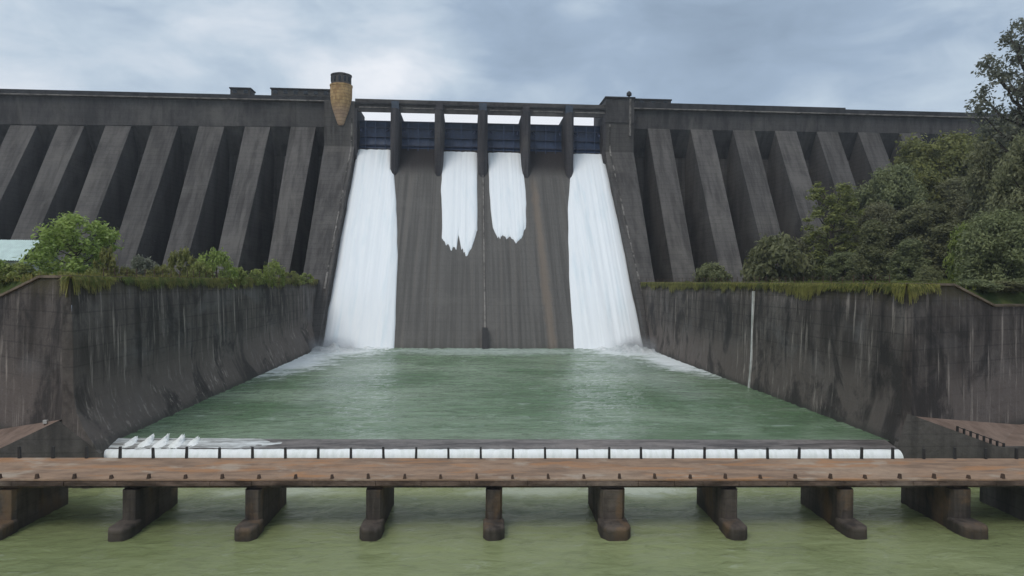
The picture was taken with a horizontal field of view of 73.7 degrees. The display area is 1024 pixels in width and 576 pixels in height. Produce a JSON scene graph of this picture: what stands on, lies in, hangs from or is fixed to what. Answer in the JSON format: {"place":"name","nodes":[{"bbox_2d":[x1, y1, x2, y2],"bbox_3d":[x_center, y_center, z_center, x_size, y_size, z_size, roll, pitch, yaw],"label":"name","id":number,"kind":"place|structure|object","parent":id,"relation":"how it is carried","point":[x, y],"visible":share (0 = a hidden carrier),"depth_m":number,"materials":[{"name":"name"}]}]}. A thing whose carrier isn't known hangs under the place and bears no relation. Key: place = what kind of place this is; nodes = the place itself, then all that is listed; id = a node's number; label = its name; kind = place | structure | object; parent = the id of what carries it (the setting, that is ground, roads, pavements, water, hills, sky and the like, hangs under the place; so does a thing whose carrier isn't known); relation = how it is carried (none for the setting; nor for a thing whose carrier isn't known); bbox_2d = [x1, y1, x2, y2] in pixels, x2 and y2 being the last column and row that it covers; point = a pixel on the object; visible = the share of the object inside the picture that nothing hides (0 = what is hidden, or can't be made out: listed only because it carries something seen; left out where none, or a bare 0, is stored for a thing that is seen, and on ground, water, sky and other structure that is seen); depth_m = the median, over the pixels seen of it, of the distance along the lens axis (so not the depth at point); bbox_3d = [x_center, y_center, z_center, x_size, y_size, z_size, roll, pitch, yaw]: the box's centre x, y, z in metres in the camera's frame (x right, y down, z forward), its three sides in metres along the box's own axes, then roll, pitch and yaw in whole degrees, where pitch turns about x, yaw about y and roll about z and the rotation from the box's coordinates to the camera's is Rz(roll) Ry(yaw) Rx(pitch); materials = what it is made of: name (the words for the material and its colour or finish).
{"place":"outdoors","nodes":[
{"label":"outdoors","id":0,"kind":"place"},
{"bbox_2d":[0,420,58,447],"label":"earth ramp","id":1,"kind":"structure","parent":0,"point":[10,435],"depth_m":79.67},
{"bbox_2d":[123,348,888,440],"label":"pool water","id":2,"kind":"structure","parent":0,"point":[479,393],"depth_m":107.75,"materials":[{"name":"green liquid"}]},
{"bbox_2d":[109,438,281,447],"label":"weir foam","id":3,"kind":"object","parent":2,"relation":"in","point":[221,442],"visible":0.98,"depth_m":80.30,"materials":[{"name":"liquid"}]},
{"bbox_2d":[311,343,359,352],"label":"foam","id":4,"kind":"object","parent":2,"relation":"on","point":[334,348],"visible":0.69,"depth_m":182.32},
{"bbox_2d":[358,346,390,349],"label":"foam","id":5,"kind":"object","parent":2,"relation":"on","point":[369,347],"visible":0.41,"depth_m":190.01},
{"bbox_2d":[593,346,611,349],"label":"foam","id":6,"kind":"object","parent":2,"relation":"on","point":[601,348],"visible":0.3,"depth_m":193.70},
{"bbox_2d":[611,342,655,352],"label":"foam","id":7,"kind":"object","parent":2,"relation":"on","point":[628,347],"visible":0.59,"depth_m":187.46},
{"bbox_2d":[0,487,1023,575],"bbox_3d":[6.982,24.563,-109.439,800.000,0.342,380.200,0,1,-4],"label":"river water","id":8,"kind":"structure","parent":0,"point":[439,532],"depth_m":61.93,"materials":[{"name":"green liquid"}]},
{"bbox_2d":[108,439,896,449],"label":"weir","id":9,"kind":"object","parent":8,"relation":"in","point":[625,444],"visible":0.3,"depth_m":81.63,"materials":[{"name":"concrete"}]},
{"bbox_2d":[122,436,137,446],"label":"water jet","id":10,"kind":"object","parent":9,"relation":"on","point":[132,441],"visible":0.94,"depth_m":79.97},
{"bbox_2d":[134,434,154,448],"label":"water jet","id":11,"kind":"object","parent":9,"relation":"on","point":[148,441],"visible":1,"depth_m":79.88},
{"bbox_2d":[150,433,169,448],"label":"water jet","id":12,"kind":"object","parent":9,"relation":"on","point":[163,441],"visible":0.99,"depth_m":79.80},
{"bbox_2d":[167,434,184,448],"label":"water jet","id":13,"kind":"object","parent":9,"relation":"on","point":[178,442],"visible":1,"depth_m":79.87},
{"bbox_2d":[187,437,199,446],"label":"water jet","id":14,"kind":"object","parent":9,"relation":"on","point":[194,441],"visible":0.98,"depth_m":80.33},
{"bbox_2d":[104,449,903,457],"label":"weir overflow","id":15,"kind":"object","parent":9,"relation":"on","point":[475,453],"visible":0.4,"depth_m":79.03,"materials":[{"name":"white liquid"}]},
{"bbox_2d":[0,446,1023,541],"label":"bridge","id":16,"kind":"structure","parent":8,"relation":"in","point":[937,490],"depth_m":65.60,"materials":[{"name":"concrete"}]},
{"bbox_2d":[0,264,1023,303],"bbox_3d":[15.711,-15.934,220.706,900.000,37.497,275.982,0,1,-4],"label":"ground","id":17,"kind":"structure","parent":0,"point":[1003,297],"depth_m":96.62,"materials":[{"name":"green plant"}]},
{"bbox_2d":[0,259,14,276],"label":"bush","id":18,"kind":"object","parent":17,"relation":"on","point":[2,264],"visible":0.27,"depth_m":94.21,"materials":[{"name":"green plant"}]},
{"bbox_2d":[0,262,41,283],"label":"bush","id":19,"kind":"object","parent":17,"relation":"on","point":[20,268],"visible":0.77,"depth_m":91.61,"materials":[{"name":"green plant"}]},
{"bbox_2d":[0,239,59,276],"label":"shed","id":20,"kind":"structure","parent":17,"relation":"on","point":[10,250],"depth_m":117.31,"materials":[{"name":"paint"}]},
{"bbox_2d":[50,270,75,274],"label":"bush","id":21,"kind":"object","parent":17,"relation":"on","point":[65,272],"visible":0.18,"depth_m":88.10,"materials":[{"name":"green plant"}]},
{"bbox_2d":[13,211,123,275],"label":"tree","id":22,"kind":"object","parent":17,"relation":"on","point":[63,237],"visible":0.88,"depth_m":96.66,"materials":[{"name":"green plant"}]},
{"bbox_2d":[84,267,101,275],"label":"bush","id":23,"kind":"object","parent":17,"relation":"on","point":[93,271],"visible":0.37,"depth_m":92.03,"materials":[{"name":"green plant"}]},
{"bbox_2d":[93,244,118,275],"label":"bush","id":24,"kind":"object","parent":17,"relation":"on","point":[108,257],"visible":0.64,"depth_m":95.70,"materials":[{"name":"green plant"}]},
{"bbox_2d":[116,266,138,275],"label":"bush","id":25,"kind":"object","parent":17,"relation":"on","point":[127,270],"visible":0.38,"depth_m":100.10,"materials":[{"name":"green plant"}]},
{"bbox_2d":[123,253,159,276],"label":"bush","id":26,"kind":"object","parent":17,"relation":"on","point":[139,263],"visible":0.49,"depth_m":112.96,"materials":[{"name":"green plant"}]},
{"bbox_2d":[0,271,299,281],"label":"grass","id":27,"kind":"structure","parent":17,"relation":"on","point":[29,277],"depth_m":90.90,"materials":[{"name":"green plant"}]},
{"bbox_2d":[0,275,318,488],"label":"retaining wall","id":28,"kind":"structure","parent":17,"relation":"on","point":[99,373],"depth_m":86.72,"materials":[{"name":"concrete"}]},
{"bbox_2d":[57,276,318,296],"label":"hanging grass","id":29,"kind":"structure","parent":28,"relation":"attached to","point":[212,282],"depth_m":92.66,"materials":[{"name":"green plant"}]},
{"bbox_2d":[103,268,308,277],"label":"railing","id":30,"kind":"object","parent":28,"relation":"on","point":[114,269],"visible":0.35,"depth_m":101.42,"materials":[{"name":"grey metal"}]},
{"bbox_2d":[146,264,172,276],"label":"bush","id":31,"kind":"object","parent":17,"relation":"on","point":[158,269],"visible":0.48,"depth_m":112.02,"materials":[{"name":"green plant"}]},
{"bbox_2d":[161,246,198,276],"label":"bush","id":32,"kind":"object","parent":17,"relation":"on","point":[183,257],"visible":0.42,"depth_m":130.30,"materials":[{"name":"green plant"}]},
{"bbox_2d":[186,261,211,276],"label":"bush","id":33,"kind":"object","parent":17,"relation":"on","point":[198,266],"visible":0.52,"depth_m":122.10,"materials":[{"name":"green plant"}]},
{"bbox_2d":[195,247,239,288],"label":"bush","id":34,"kind":"object","parent":17,"relation":"on","point":[217,258],"visible":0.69,"depth_m":126.31,"materials":[{"name":"green plant"}]},
{"bbox_2d":[227,266,248,285],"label":"bush","id":35,"kind":"object","parent":17,"relation":"on","point":[243,274],"visible":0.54,"depth_m":131.98,"materials":[{"name":"green plant"}]},
{"bbox_2d":[247,269,263,285],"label":"bush","id":36,"kind":"object","parent":17,"relation":"on","point":[258,274],"visible":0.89,"depth_m":142.37,"materials":[{"name":"green plant"}]},
{"bbox_2d":[263,258,286,287],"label":"bush","id":37,"kind":"object","parent":17,"relation":"on","point":[272,282],"visible":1,"depth_m":146.34,"materials":[{"name":"green plant"}]},
{"bbox_2d":[284,270,300,285],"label":"bush","id":38,"kind":"object","parent":17,"relation":"on","point":[295,278],"visible":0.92,"depth_m":161.59,"materials":[{"name":"green plant"}]},
{"bbox_2d":[299,273,313,284],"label":"bush","id":39,"kind":"object","parent":17,"relation":"on","point":[307,279],"visible":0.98,"depth_m":176.28,"materials":[{"name":"green plant"}]},
{"bbox_2d":[0,89,1007,348],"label":"dam","id":40,"kind":"structure","parent":17,"relation":"on","point":[248,183],"depth_m":242.05,"materials":[{"name":"concrete"}]},
{"bbox_2d":[229,87,255,94],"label":"rooftop structure","id":41,"kind":"object","parent":40,"relation":"on","point":[243,90],"visible":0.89,"depth_m":251.54,"materials":[{"name":"paint"}]},
{"bbox_2d":[270,87,330,99],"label":"crest building","id":42,"kind":"structure","parent":40,"relation":"on","point":[300,92],"depth_m":251.90,"materials":[{"name":"paint"}]},
{"bbox_2d":[330,72,352,124],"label":"turret","id":43,"kind":"object","parent":40,"relation":"on","point":[341,86],"visible":1,"depth_m":239.70,"materials":[{"name":"stone"}]},
{"bbox_2d":[323,149,397,347],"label":"waterfall","id":44,"kind":"structure","parent":40,"relation":"on","point":[362,310],"depth_m":211.08,"materials":[{"name":"white liquid"}]},
{"bbox_2d":[441,151,476,255],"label":"waterfall","id":45,"kind":"structure","parent":40,"relation":"on","point":[459,193],"depth_m":232.25,"materials":[{"name":"white liquid"}]},
{"bbox_2d":[488,152,525,242],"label":"waterfall","id":46,"kind":"structure","parent":40,"relation":"on","point":[507,191],"depth_m":234.86,"materials":[{"name":"white liquid"}]},
{"bbox_2d":[568,154,642,348],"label":"waterfall","id":47,"kind":"structure","parent":40,"relation":"on","point":[603,311],"depth_m":215.85,"materials":[{"name":"white liquid"}]},
{"bbox_2d":[629,99,630,135],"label":"drain pipe","id":48,"kind":"object","parent":40,"relation":"attached to","point":[629,117],"visible":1,"depth_m":248.28,"materials":[{"name":"metal"}]},
{"bbox_2d":[634,98,671,102],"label":"crest building","id":49,"kind":"structure","parent":40,"relation":"on","point":[653,100],"depth_m":260.58,"materials":[{"name":"paint"}]},
{"bbox_2d":[692,261,732,281],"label":"bush","id":50,"kind":"object","parent":17,"relation":"on","point":[715,272],"visible":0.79,"depth_m":171.59,"materials":[{"name":"green plant"}]},
{"bbox_2d":[740,231,819,281],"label":"bush","id":51,"kind":"object","parent":17,"relation":"on","point":[766,255],"visible":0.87,"depth_m":169.05,"materials":[{"name":"green plant"}]},
{"bbox_2d":[797,227,841,278],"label":"tree","id":52,"kind":"object","parent":17,"relation":"on","point":[804,246],"visible":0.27,"depth_m":190.68,"materials":[{"name":"green plant"}]},
{"bbox_2d":[653,276,1003,289],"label":"grass","id":53,"kind":"structure","parent":17,"relation":"on","point":[819,280],"depth_m":125.69,"materials":[{"name":"green plant"}]},
{"bbox_2d":[640,282,1023,457],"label":"retaining wall","id":54,"kind":"structure","parent":17,"relation":"on","point":[889,367],"depth_m":92.76,"materials":[{"name":"concrete"}]},
{"bbox_2d":[748,291,754,387],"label":"gauge board","id":55,"kind":"object","parent":54,"relation":"attached to","point":[752,320],"visible":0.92,"depth_m":125.60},
{"bbox_2d":[646,274,889,282],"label":"railing","id":56,"kind":"object","parent":54,"relation":"on","point":[853,279],"visible":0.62,"depth_m":106.74,"materials":[{"name":"grey metal"}]},
{"bbox_2d":[640,282,941,304],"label":"hanging grass","id":57,"kind":"structure","parent":54,"relation":"hanging from","point":[788,288],"depth_m":105.00,"materials":[{"name":"green plant"}]},
{"bbox_2d":[800,181,865,277],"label":"tree","id":58,"kind":"object","parent":17,"relation":"on","point":[820,253],"visible":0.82,"depth_m":176.38,"materials":[{"name":"green plant"}]},
{"bbox_2d":[821,188,865,252],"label":"tree","id":59,"kind":"object","parent":17,"relation":"on","point":[839,226],"visible":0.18,"depth_m":198.82,"materials":[{"name":"green plant"}]},
{"bbox_2d":[822,251,868,281],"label":"tree","id":60,"kind":"object","parent":17,"relation":"on","point":[836,270],"visible":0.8,"depth_m":164.06,"materials":[{"name":"green plant"}]},
{"bbox_2d":[844,219,892,281],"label":"tree","id":61,"kind":"object","parent":17,"relation":"on","point":[871,250],"visible":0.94,"depth_m":154.11,"materials":[{"name":"green plant"}]},
{"bbox_2d":[845,200,902,267],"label":"tree","id":62,"kind":"object","parent":17,"relation":"on","point":[881,212],"visible":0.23,"depth_m":179.37,"materials":[{"name":"green plant"}]},
{"bbox_2d":[850,161,930,262],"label":"tree","id":63,"kind":"object","parent":17,"relation":"on","point":[894,189],"visible":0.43,"depth_m":189.19,"materials":[{"name":"green plant"}]},
{"bbox_2d":[883,239,931,282],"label":"tree","id":64,"kind":"object","parent":17,"relation":"on","point":[907,261],"visible":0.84,"depth_m":144.50,"materials":[{"name":"green plant"}]},
{"bbox_2d":[866,165,953,205],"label":"tree","id":65,"kind":"object","parent":17,"relation":"on","point":[928,179],"visible":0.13,"depth_m":195.16,"materials":[{"name":"green plant"}]},
{"bbox_2d":[881,200,968,270],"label":"tree","id":66,"kind":"object","parent":17,"relation":"on","point":[919,221],"visible":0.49,"depth_m":164.32,"materials":[{"name":"green plant"}]},
{"bbox_2d":[910,264,943,282],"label":"bush","id":67,"kind":"object","parent":17,"relation":"on","point":[926,273],"visible":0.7,"depth_m":111.86,"materials":[{"name":"green plant"}]},
{"bbox_2d":[884,129,978,189],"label":"tree","id":68,"kind":"object","parent":17,"relation":"on","point":[920,155],"visible":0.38,"depth_m":206.40,"materials":[{"name":"green plant"}]},
{"bbox_2d":[920,223,962,278],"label":"tree","id":69,"kind":"object","parent":17,"relation":"on","point":[936,245],"visible":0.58,"depth_m":150.24,"materials":[{"name":"green plant"}]},
{"bbox_2d":[924,175,977,218],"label":"tree","id":70,"kind":"object","parent":17,"relation":"on","point":[951,185],"visible":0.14,"depth_m":190.01,"materials":[{"name":"green plant"}]},
{"bbox_2d":[942,221,980,282],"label":"tree","id":71,"kind":"object","parent":17,"relation":"on","point":[949,258],"visible":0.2,"depth_m":123.98,"materials":[{"name":"green plant"}]},
{"bbox_2d":[952,194,989,225],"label":"tree","id":72,"kind":"object","parent":17,"relation":"on","point":[962,208],"visible":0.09,"depth_m":167.17,"materials":[{"name":"green plant"}]},
{"bbox_2d":[956,279,1002,292],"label":"bush","id":73,"kind":"object","parent":17,"relation":"on","point":[989,286],"visible":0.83,"depth_m":95.33,"materials":[{"name":"green plant"}]},
{"bbox_2d":[950,205,1023,281],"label":"tree","id":74,"kind":"object","parent":17,"relation":"on","point":[994,241],"visible":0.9,"depth_m":113.09,"materials":[{"name":"green plant"}]},
{"bbox_2d":[959,117,1021,223],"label":"tree","id":75,"kind":"object","parent":17,"relation":"on","point":[985,155],"visible":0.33,"depth_m":156.95,"materials":[{"name":"green plant"}]},
{"bbox_2d":[963,17,1023,195],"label":"tree","id":76,"kind":"object","parent":17,"relation":"on","point":[1017,113],"visible":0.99,"depth_m":135.86,"materials":[{"name":"green plant"}]},
{"bbox_2d":[984,127,1023,274],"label":"tree","id":77,"kind":"object","parent":17,"relation":"on","point":[1006,182],"visible":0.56,"depth_m":118.38,"materials":[{"name":"green plant"}]},
{"bbox_2d":[987,280,1023,292],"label":"bush","id":78,"kind":"object","parent":17,"relation":"on","point":[1012,287],"visible":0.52,"depth_m":97.11,"materials":[{"name":"green plant"}]},
{"bbox_2d":[1006,278,1023,283],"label":"bush","id":79,"kind":"object","parent":17,"relation":"on","point":[1019,280],"visible":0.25,"depth_m":101.88,"materials":[{"name":"green plant"}]},
{"bbox_2d":[0,0,1023,125],"label":"sky","id":80,"kind":"structure","parent":0,"point":[893,55],"materials":[{"name":"grey"}]},
{"bbox_2d":[916,416,1023,445],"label":"walkway","id":81,"kind":"structure","parent":0,"point":[1010,434],"depth_m":87.27,"materials":[{"name":"brown wood"}]},
{"bbox_2d":[956,426,1004,446],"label":"railing","id":82,"kind":"object","parent":81,"relation":"on","point":[977,436],"visible":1,"depth_m":83.21,"materials":[{"name":"metal"}]}
]}

